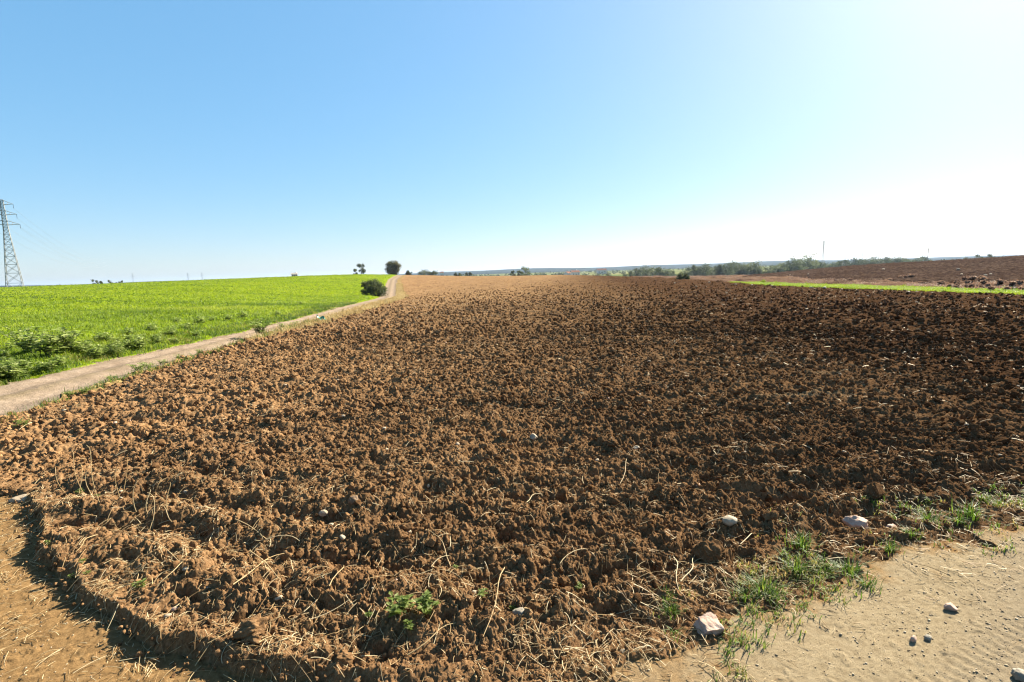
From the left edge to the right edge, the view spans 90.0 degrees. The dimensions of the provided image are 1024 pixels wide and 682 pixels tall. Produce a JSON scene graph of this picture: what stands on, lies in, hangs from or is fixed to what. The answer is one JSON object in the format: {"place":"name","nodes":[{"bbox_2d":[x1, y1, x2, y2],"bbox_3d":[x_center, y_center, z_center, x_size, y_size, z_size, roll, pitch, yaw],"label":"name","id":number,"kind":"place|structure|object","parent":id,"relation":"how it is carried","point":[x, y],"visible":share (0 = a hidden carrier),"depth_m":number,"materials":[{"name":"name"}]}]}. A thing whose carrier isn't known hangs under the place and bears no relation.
{"place":"outdoors","nodes":[
{"label":"outdoors","id":0,"kind":"place"},
{"bbox_2d":[0,274,395,385],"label":"green field","id":1,"kind":"structure","parent":0,"point":[321,282],"depth_m":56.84,"materials":[{"name":"plant"}]},
{"bbox_2d":[0,347,11,358],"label":"weed","id":2,"kind":"object","parent":1,"relation":"on","point":[5,354],"visible":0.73,"depth_m":11.50,"materials":[{"name":"green plant"}]},
{"bbox_2d":[0,361,16,379],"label":"weed","id":3,"kind":"object","parent":1,"relation":"on","point":[2,370],"visible":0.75,"depth_m":9.51,"materials":[{"name":"green plant"}]},
{"bbox_2d":[0,199,23,286],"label":"pylon","id":4,"kind":"object","parent":1,"relation":"on","point":[4,238],"visible":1,"depth_m":169.12,"materials":[{"name":"metal"}]},
{"bbox_2d":[0,360,33,380],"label":"weed","id":5,"kind":"object","parent":1,"relation":"on","point":[15,364],"visible":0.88,"depth_m":9.59,"materials":[{"name":"green plant"}]},
{"bbox_2d":[0,325,48,351],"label":"weed","id":6,"kind":"object","parent":1,"relation":"on","point":[28,346],"visible":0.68,"depth_m":11.82,"materials":[{"name":"green plant"}]},
{"bbox_2d":[9,328,70,358],"bbox_3d":[-10.096,0.051,11.114,0.837,0.647,0.953,0,8,15],"label":"weed","id":7,"kind":"object","parent":1,"relation":"on","point":[50,345],"visible":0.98,"depth_m":11.06,"materials":[{"name":"green plant"}]},
{"bbox_2d":[35,359,62,371],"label":"weed","id":8,"kind":"object","parent":1,"relation":"on","point":[46,365],"visible":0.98,"depth_m":10.23,"materials":[{"name":"green plant"}]},
{"bbox_2d":[45,355,71,365],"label":"weed","id":9,"kind":"object","parent":1,"relation":"on","point":[60,361],"visible":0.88,"depth_m":10.54,"materials":[{"name":"green plant"}]},
{"bbox_2d":[50,325,88,353],"bbox_3d":[-10.081,-0.034,11.562,0.906,0.614,0.795,3,9,31],"label":"weed","id":10,"kind":"object","parent":1,"relation":"on","point":[64,342],"visible":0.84,"depth_m":11.52,"materials":[{"name":"green plant"}]},
{"bbox_2d":[66,339,85,352],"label":"weed","id":11,"kind":"object","parent":1,"relation":"on","point":[76,346],"visible":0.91,"depth_m":11.66,"materials":[{"name":"green plant"}]},
{"bbox_2d":[83,346,107,357],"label":"weed","id":12,"kind":"object","parent":1,"relation":"on","point":[97,351],"visible":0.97,"depth_m":11.48,"materials":[{"name":"green plant"}]},
{"bbox_2d":[94,330,113,340],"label":"weed","id":13,"kind":"object","parent":1,"relation":"on","point":[108,337],"visible":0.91,"depth_m":13.04,"materials":[{"name":"green plant"}]},
{"bbox_2d":[103,343,125,355],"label":"weed","id":14,"kind":"object","parent":1,"relation":"on","point":[116,349],"visible":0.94,"depth_m":11.86,"materials":[{"name":"green plant"}]},
{"bbox_2d":[119,327,137,334],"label":"weed","id":15,"kind":"object","parent":1,"relation":"on","point":[130,331],"visible":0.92,"depth_m":14.07,"materials":[{"name":"green plant"}]},
{"bbox_2d":[119,339,137,348],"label":"weed","id":16,"kind":"object","parent":1,"relation":"on","point":[127,344],"visible":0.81,"depth_m":12.64,"materials":[{"name":"green plant"}]},
{"bbox_2d":[130,334,149,349],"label":"weed","id":17,"kind":"object","parent":1,"relation":"on","point":[141,343],"visible":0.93,"depth_m":12.85,"materials":[{"name":"green plant"}]},
{"bbox_2d":[143,322,156,330],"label":"weed","id":18,"kind":"object","parent":1,"relation":"on","point":[149,327],"visible":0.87,"depth_m":14.92,"materials":[{"name":"green plant"}]},
{"bbox_2d":[192,315,209,322],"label":"weed","id":19,"kind":"object","parent":1,"relation":"on","point":[201,317],"visible":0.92,"depth_m":18.47,"materials":[{"name":"green plant"}]},
{"bbox_2d":[361,279,370,293],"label":"bush","id":20,"kind":"object","parent":1,"relation":"on","point":[365,284],"visible":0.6,"depth_m":64.33,"materials":[{"name":"green plant"}]},
{"bbox_2d":[366,279,387,295],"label":"bush","id":21,"kind":"object","parent":1,"relation":"on","point":[374,286],"visible":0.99,"depth_m":63.22,"materials":[{"name":"green plant"}]},
{"bbox_2d":[384,260,401,274],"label":"tree","id":22,"kind":"object","parent":1,"relation":"on","point":[392,268],"visible":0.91,"depth_m":192.97,"materials":[{"name":"green plant"}]},
{"bbox_2d":[0,275,401,415],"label":"dirt road","id":23,"kind":"structure","parent":0,"point":[20,395],"depth_m":10.15,"materials":[{"name":"soil"}]},
{"bbox_2d":[126,361,145,371],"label":"weed","id":24,"kind":"object","parent":23,"relation":"on","point":[142,365],"visible":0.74,"depth_m":9.93,"materials":[{"name":"green plant"}]},
{"bbox_2d":[0,275,404,422],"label":"grass verge","id":25,"kind":"object","parent":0,"point":[175,360],"depth_m":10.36,"materials":[{"name":"plant"}]},
{"bbox_2d":[248,319,271,334],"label":"shrub","id":26,"kind":"object","parent":25,"relation":"on","point":[259,330],"visible":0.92,"depth_m":15.53,"materials":[{"name":"green plant"}]},
{"bbox_2d":[197,282,408,353],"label":"dry verge grass","id":27,"kind":"structure","parent":25,"relation":"on","point":[399,294],"depth_m":23.55,"materials":[{"name":"plant"}]},
{"bbox_2d":[0,255,1018,286],"bbox_3d":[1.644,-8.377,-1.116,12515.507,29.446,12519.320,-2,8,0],"label":"hills","id":28,"kind":"structure","parent":0,"point":[672,266],"depth_m":2186.51,"materials":[{"name":"plant"}]},
{"bbox_2d":[0,275,1023,681],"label":"ploughed field","id":29,"kind":"structure","parent":0,"point":[182,589],"depth_m":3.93,"materials":[{"name":"soil"}]},
{"bbox_2d":[10,417,27,427],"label":"weed","id":30,"kind":"object","parent":29,"relation":"on","point":[22,423],"visible":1,"depth_m":5.86,"materials":[{"name":"green plant"}]},
{"bbox_2d":[8,493,33,502],"bbox_3d":[-3.826,1.236,4.009,0.179,0.063,0.083,-6,9,-28],"label":"stone","id":31,"kind":"object","parent":29,"relation":"on","point":[18,499],"visible":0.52,"depth_m":3.98,"materials":[{"name":"stone"}]},
{"bbox_2d":[131,578,146,590],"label":"weed","id":32,"kind":"object","parent":29,"relation":"on","point":[138,583],"visible":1,"depth_m":2.67,"materials":[{"name":"green plant"}]},
{"bbox_2d":[187,599,205,613],"bbox_3d":[-1.543,1.318,2.527,0.090,0.086,0.094,3,9,33],"label":"clod","id":33,"kind":"object","parent":29,"relation":"on","point":[199,606],"visible":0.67,"depth_m":2.51,"materials":[{"name":"soil"}]},
{"bbox_2d":[232,613,269,644],"bbox_3d":[-1.178,1.304,2.308,0.168,0.116,0.138,-1,8,7],"label":"clod","id":34,"kind":"object","parent":29,"relation":"on","point":[252,629],"visible":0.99,"depth_m":2.28,"materials":[{"name":"soil"}]},
{"bbox_2d":[334,649,353,668],"bbox_3d":[-0.710,1.348,2.171,0.079,0.083,0.114,-3,8,-6],"label":"clod","id":35,"kind":"object","parent":29,"relation":"on","point":[345,657],"visible":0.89,"depth_m":2.15,"materials":[{"name":"soil"}]},
{"bbox_2d":[348,496,358,504],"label":"stone","id":36,"kind":"object","parent":29,"relation":"on","point":[351,499],"visible":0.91,"depth_m":3.48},
{"bbox_2d":[385,591,413,617],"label":"weed","id":37,"kind":"object","parent":29,"relation":"on","point":[400,606],"visible":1,"depth_m":2.37,"materials":[{"name":"green plant"}]},
{"bbox_2d":[403,619,413,630],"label":"weed","id":38,"kind":"object","parent":29,"relation":"on","point":[409,624],"visible":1,"depth_m":2.29,"materials":[{"name":"green plant"}]},
{"bbox_2d":[409,589,440,614],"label":"weed","id":39,"kind":"object","parent":29,"relation":"on","point":[424,600],"visible":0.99,"depth_m":2.38,"materials":[{"name":"green plant"}]},
{"bbox_2d":[407,623,454,654],"bbox_3d":[-0.345,1.299,2.240,0.252,0.035,0.024,-9,11,-43],"label":"dry stalk","id":40,"kind":"object","parent":29,"relation":"on","point":[428,640],"visible":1,"depth_m":2.20,"materials":[{"name":"plant"}]},
{"bbox_2d":[426,536,436,546],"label":"stone","id":41,"kind":"object","parent":29,"relation":"on","point":[431,541],"visible":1,"depth_m":3.00,"materials":[{"name":"stone"}]},
{"bbox_2d":[477,588,487,598],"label":"weed","id":42,"kind":"object","parent":29,"relation":"on","point":[481,592],"visible":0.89,"depth_m":2.53,"materials":[{"name":"green plant"}]},
{"bbox_2d":[483,567,504,635],"bbox_3d":[-0.078,1.234,2.469,0.022,0.027,0.516,-1,8,9],"label":"dry stalk","id":43,"kind":"object","parent":29,"relation":"on","point":[496,598],"visible":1,"depth_m":2.45,"materials":[{"name":"plant"}]},
{"bbox_2d":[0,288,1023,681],"bbox_3d":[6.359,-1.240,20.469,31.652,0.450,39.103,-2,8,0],"label":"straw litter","id":44,"kind":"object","parent":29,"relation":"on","point":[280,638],"visible":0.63,"depth_m":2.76,"materials":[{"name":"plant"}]},
{"bbox_2d":[512,607,523,615],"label":"stone","id":45,"kind":"object","parent":29,"relation":"on","point":[519,610],"visible":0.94,"depth_m":2.40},
{"bbox_2d":[541,576,557,590],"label":"clod","id":46,"kind":"object","parent":29,"relation":"on","point":[549,583],"visible":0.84,"depth_m":2.62,"materials":[{"name":"soil"}]},
{"bbox_2d":[567,604,582,617],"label":"clod","id":47,"kind":"object","parent":29,"relation":"on","point":[575,610],"visible":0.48,"depth_m":2.42,"materials":[{"name":"soil"}]},
{"bbox_2d":[606,438,618,446],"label":"clod","id":48,"kind":"object","parent":29,"relation":"on","point":[611,442],"visible":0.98,"depth_m":4.68,"materials":[{"name":"soil"}]},
{"bbox_2d":[652,583,677,612],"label":"grass clump","id":49,"kind":"object","parent":29,"relation":"on","point":[663,588],"visible":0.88,"depth_m":2.54,"materials":[{"name":"plant"}]},
{"bbox_2d":[659,597,688,619],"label":"grass clump","id":50,"kind":"object","parent":29,"relation":"on","point":[674,607],"visible":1,"depth_m":2.47,"materials":[{"name":"plant"}]},
{"bbox_2d":[692,536,723,563],"bbox_3d":[1.114,1.194,2.912,0.171,0.130,0.125,5,10,42],"label":"clod","id":51,"kind":"object","parent":29,"relation":"on","point":[710,550],"visible":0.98,"depth_m":2.89,"materials":[{"name":"soil"}]},
{"bbox_2d":[693,612,723,636],"bbox_3d":[0.897,1.294,2.337,0.129,0.078,0.106,-3,8,-9],"label":"stone","id":52,"kind":"object","parent":29,"relation":"on","point":[707,623],"visible":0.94,"depth_m":2.31,"materials":[{"name":"stone"}]},
{"bbox_2d":[715,504,728,511],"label":"clod","id":53,"kind":"object","parent":29,"relation":"on","point":[724,507],"visible":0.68,"depth_m":3.55,"materials":[{"name":"soil"}]},
{"bbox_2d":[722,515,737,525],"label":"stone","id":54,"kind":"object","parent":29,"relation":"on","point":[729,520],"visible":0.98,"depth_m":3.20,"materials":[{"name":"stone"}]},
{"bbox_2d":[726,581,764,603],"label":"grass clump","id":55,"kind":"object","parent":29,"relation":"on","point":[744,595],"visible":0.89,"depth_m":2.57,"materials":[{"name":"plant"}]},
{"bbox_2d":[740,504,755,516],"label":"clod","id":56,"kind":"object","parent":29,"relation":"on","point":[748,508],"visible":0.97,"depth_m":3.29,"materials":[{"name":"soil"}]},
{"bbox_2d":[736,568,791,604],"bbox_3d":[1.287,1.235,2.589,0.319,0.128,0.250,4,9,36],"label":"grass clump","id":57,"kind":"object","parent":29,"relation":"on","point":[761,584],"visible":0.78,"depth_m":2.61,"materials":[{"name":"plant"}]},
{"bbox_2d":[762,510,778,520],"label":"clod","id":58,"kind":"object","parent":29,"relation":"on","point":[772,515],"visible":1,"depth_m":3.25,"materials":[{"name":"soil"}]},
{"bbox_2d":[770,549,820,579],"bbox_3d":[1.528,1.200,2.765,0.292,0.117,0.230,1,8,21],"label":"grass clump","id":59,"kind":"object","parent":29,"relation":"on","point":[798,569],"visible":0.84,"depth_m":2.76,"materials":[{"name":"plant"}]},
{"bbox_2d":[783,526,821,550],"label":"grass clump","id":60,"kind":"object","parent":29,"relation":"on","point":[801,544],"visible":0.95,"depth_m":2.99,"materials":[{"name":"plant"}]},
{"bbox_2d":[797,489,815,501],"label":"clod","id":61,"kind":"object","parent":29,"relation":"on","point":[803,495],"visible":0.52,"depth_m":3.64,"materials":[{"name":"soil"}]},
{"bbox_2d":[801,467,817,476],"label":"clod","id":62,"kind":"object","parent":29,"relation":"on","point":[806,471],"visible":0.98,"depth_m":3.95,"materials":[{"name":"soil"}]},
{"bbox_2d":[808,558,847,578],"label":"grass clump","id":63,"kind":"object","parent":29,"relation":"on","point":[826,568],"visible":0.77,"depth_m":2.75,"materials":[{"name":"plant"}]},
{"bbox_2d":[825,554,880,580],"bbox_3d":[1.827,1.217,2.752,0.292,0.117,0.230,-1,8,7],"label":"grass clump","id":64,"kind":"object","parent":29,"relation":"on","point":[849,570],"visible":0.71,"depth_m":2.77,"materials":[{"name":"plant"}]},
{"bbox_2d":[842,515,867,529],"bbox_3d":[2.207,1.169,3.291,0.128,0.085,0.096,14,18,64],"label":"stone","id":65,"kind":"object","parent":29,"relation":"on","point":[854,521],"visible":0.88,"depth_m":3.27,"materials":[{"name":"stone"}]},
{"bbox_2d":[854,537,869,545],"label":"clod","id":66,"kind":"object","parent":29,"relation":"on","point":[859,541],"visible":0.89,"depth_m":3.01,"materials":[{"name":"soil"}]},
{"bbox_2d":[863,482,885,498],"bbox_3d":[2.539,1.049,3.597,0.142,0.122,0.174,-3,8,-12],"label":"clod","id":67,"kind":"object","parent":29,"relation":"on","point":[874,490],"visible":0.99,"depth_m":3.56,"materials":[{"name":"soil"}]},
{"bbox_2d":[875,536,907,556],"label":"grass clump","id":68,"kind":"object","parent":29,"relation":"on","point":[891,546],"visible":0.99,"depth_m":2.94,"materials":[{"name":"plant"}]},
{"bbox_2d":[892,531,909,540],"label":"clod","id":69,"kind":"object","parent":29,"relation":"on","point":[900,535],"visible":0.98,"depth_m":3.02,"materials":[{"name":"soil"}]},
{"bbox_2d":[894,524,925,539],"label":"grass clump","id":70,"kind":"object","parent":29,"relation":"on","point":[909,531],"visible":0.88,"depth_m":3.05,"materials":[{"name":"plant"}]},
{"bbox_2d":[909,507,950,525],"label":"grass clump","id":71,"kind":"object","parent":29,"relation":"on","point":[928,516],"visible":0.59,"depth_m":3.22,"materials":[{"name":"plant"}]},
{"bbox_2d":[944,509,972,528],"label":"grass clump","id":72,"kind":"object","parent":29,"relation":"on","point":[957,521],"visible":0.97,"depth_m":3.19,"materials":[{"name":"plant"}]},
{"bbox_2d":[951,493,994,522],"bbox_3d":[2.909,1.067,3.247,0.319,0.128,0.250,-8,10,-37],"label":"grass clump","id":73,"kind":"object","parent":29,"relation":"on","point":[972,512],"visible":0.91,"depth_m":3.26,"materials":[{"name":"plant"}]},
{"bbox_2d":[986,498,1011,507],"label":"grass clump","id":74,"kind":"object","parent":29,"relation":"on","point":[999,503],"visible":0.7,"depth_m":3.46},
{"bbox_2d":[0,494,1023,681],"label":"gravel track","id":75,"kind":"structure","parent":0,"point":[964,659],"depth_m":2.33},
{"bbox_2d":[849,570,885,592],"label":"grass clump","id":76,"kind":"object","parent":75,"relation":"on","point":[862,581],"visible":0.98,"depth_m":2.64,"materials":[{"name":"plant"}]},
{"bbox_2d":[943,602,957,610],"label":"stone","id":77,"kind":"object","parent":75,"relation":"on","point":[950,606],"visible":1,"depth_m":2.42,"materials":[{"name":"stone"}]},
{"bbox_2d":[1010,668,1023,681],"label":"stone","id":78,"kind":"object","parent":75,"relation":"on","point":[1017,674],"visible":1,"depth_m":2.01,"materials":[{"name":"stone"}]},
{"bbox_2d":[0,497,1023,681],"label":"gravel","id":79,"kind":"structure","parent":0,"point":[1006,665],"depth_m":2.36,"materials":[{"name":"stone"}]},
{"bbox_2d":[0,0,1023,285],"label":"sky","id":80,"kind":"structure","parent":0,"point":[150,140],"materials":[{"name":"blue"}]},
{"bbox_2d":[445,264,830,275],"bbox_3d":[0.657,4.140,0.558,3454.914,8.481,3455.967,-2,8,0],"label":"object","id":81,"kind":"structure","parent":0,"point":[677,271],"depth_m":998.19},
{"bbox_2d":[637,267,651,275],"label":"tree","id":82,"kind":"object","parent":81,"relation":"on","point":[645,272],"visible":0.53,"depth_m":255.77,"materials":[{"name":"green plant"}]},
{"bbox_2d":[644,265,661,275],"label":"tree","id":83,"kind":"object","parent":81,"relation":"on","point":[652,271],"visible":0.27,"depth_m":268.81,"materials":[{"name":"green plant"}]},
{"bbox_2d":[653,266,665,275],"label":"tree","id":84,"kind":"object","parent":81,"relation":"on","point":[660,273],"visible":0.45,"depth_m":258.69,"materials":[{"name":"green plant"}]},
{"bbox_2d":[437,259,944,275],"bbox_3d":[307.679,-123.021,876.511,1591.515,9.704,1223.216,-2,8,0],"label":"distant woodland","id":85,"kind":"object","parent":81,"relation":"on","point":[583,273],"visible":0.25,"depth_m":752.53,"materials":[{"name":"green plant"}]},
{"bbox_2d":[689,264,698,275],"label":"tree","id":86,"kind":"object","parent":81,"relation":"on","point":[693,268],"visible":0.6,"depth_m":264.36,"materials":[{"name":"green plant"}]},
{"bbox_2d":[694,263,711,275],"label":"tree","id":87,"kind":"object","parent":81,"relation":"on","point":[705,268],"visible":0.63,"depth_m":259.44,"materials":[{"name":"green plant"}]},
{"bbox_2d":[712,264,722,274],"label":"tree","id":88,"kind":"object","parent":81,"relation":"on","point":[716,270],"visible":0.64,"depth_m":257.07,"materials":[{"name":"green plant"}]},
{"bbox_2d":[716,262,735,274],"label":"tree","id":89,"kind":"object","parent":81,"relation":"on","point":[724,267],"visible":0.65,"depth_m":254.63,"materials":[{"name":"green plant"}]},
{"bbox_2d":[730,262,750,274],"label":"tree","id":90,"kind":"object","parent":81,"relation":"on","point":[743,267],"visible":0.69,"depth_m":261.88,"materials":[{"name":"green plant"}]},
{"bbox_2d":[745,260,764,274],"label":"tree","id":91,"kind":"object","parent":81,"relation":"on","point":[752,270],"visible":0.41,"depth_m":264.65,"materials":[{"name":"green plant"}]},
{"bbox_2d":[771,262,789,272],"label":"tree","id":92,"kind":"object","parent":81,"relation":"on","point":[782,269],"visible":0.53,"depth_m":255.15,"materials":[{"name":"green plant"}]},
{"bbox_2d":[782,262,795,270],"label":"tree","id":93,"kind":"object","parent":81,"relation":"on","point":[791,266],"visible":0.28,"depth_m":256.39,"materials":[{"name":"green plant"}]},
{"bbox_2d":[781,258,806,271],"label":"tree","id":94,"kind":"object","parent":81,"relation":"on","point":[796,265],"visible":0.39,"depth_m":260.53,"materials":[{"name":"green plant"}]},
{"bbox_2d":[793,253,821,268],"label":"tree","id":95,"kind":"object","parent":81,"relation":"on","point":[811,264],"visible":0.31,"depth_m":301.18,"materials":[{"name":"green plant"}]},
{"bbox_2d":[860,258,879,264],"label":"tree","id":96,"kind":"object","parent":81,"relation":"on","point":[869,262],"visible":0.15,"depth_m":317.75,"materials":[{"name":"green plant"}]},
{"bbox_2d":[869,254,886,263],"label":"tree","id":97,"kind":"object","parent":81,"relation":"on","point":[878,260],"visible":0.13,"depth_m":319.99,"materials":[{"name":"green plant"}]},
{"bbox_2d":[629,275,1023,288],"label":"scrubland","id":98,"kind":"structure","parent":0,"point":[884,283],"depth_m":43.09,"materials":[{"name":"soil"}]},
{"bbox_2d":[638,274,1022,288],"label":"dry brush","id":99,"kind":"object","parent":98,"relation":"on","point":[849,282],"visible":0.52,"depth_m":41.38,"materials":[{"name":"plant"}]},
{"bbox_2d":[937,279,970,284],"bbox_3d":[27.191,-3.641,31.720,1.560,0.358,1.430,0,8,14],"label":"brush mound","id":100,"kind":"object","parent":98,"relation":"on","point":[958,281],"visible":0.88,"depth_m":31.66,"materials":[{"name":"plant"}]},
{"bbox_2d":[946,283,990,287],"bbox_3d":[24.849,-2.994,27.901,1.806,0.328,1.522,-2,8,0],"label":"brush mound","id":101,"kind":"object","parent":98,"relation":"on","point":[957,285],"visible":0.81,"depth_m":27.69,"materials":[{"name":"plant"}]},
{"bbox_2d":[980,279,1023,284],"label":"brush mound","id":102,"kind":"object","parent":98,"relation":"on","point":[1001,281],"visible":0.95,"depth_m":28.33,"materials":[{"name":"plant"}]},
{"bbox_2d":[987,286,1023,289],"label":"brush mound","id":103,"kind":"object","parent":98,"relation":"on","point":[1009,288],"visible":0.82,"depth_m":24.76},
{"bbox_2d":[653,481,1023,681],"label":"edge grass","id":104,"kind":"structure","parent":0,"point":[798,576],"depth_m":2.66,"materials":[{"name":"plant"}]},
{"bbox_2d":[736,280,1018,293],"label":"grass strip","id":105,"kind":"object","parent":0,"point":[903,285],"depth_m":29.18,"materials":[{"name":"plant"}]},
{"bbox_2d":[730,280,1023,294],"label":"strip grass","id":106,"kind":"structure","parent":105,"relation":"on","point":[923,289],"depth_m":29.88,"materials":[{"name":"plant"}]},
{"bbox_2d":[740,255,1023,282],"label":"hillside field","id":107,"kind":"structure","parent":0,"point":[1008,268],"depth_m":60.37,"materials":[{"name":"soil"}]},
{"bbox_2d":[898,273,917,277],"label":"brush mound","id":108,"kind":"object","parent":107,"relation":"on","point":[910,275],"visible":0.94,"depth_m":46.06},
{"bbox_2d":[961,275,987,281],"bbox_3d":[29.977,-4.032,33.086,1.502,0.452,0.906,-2,8,0],"label":"brush mound","id":109,"kind":"object","parent":107,"relation":"on","point":[973,278],"visible":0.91,"depth_m":33.10,"materials":[{"name":"plant"}]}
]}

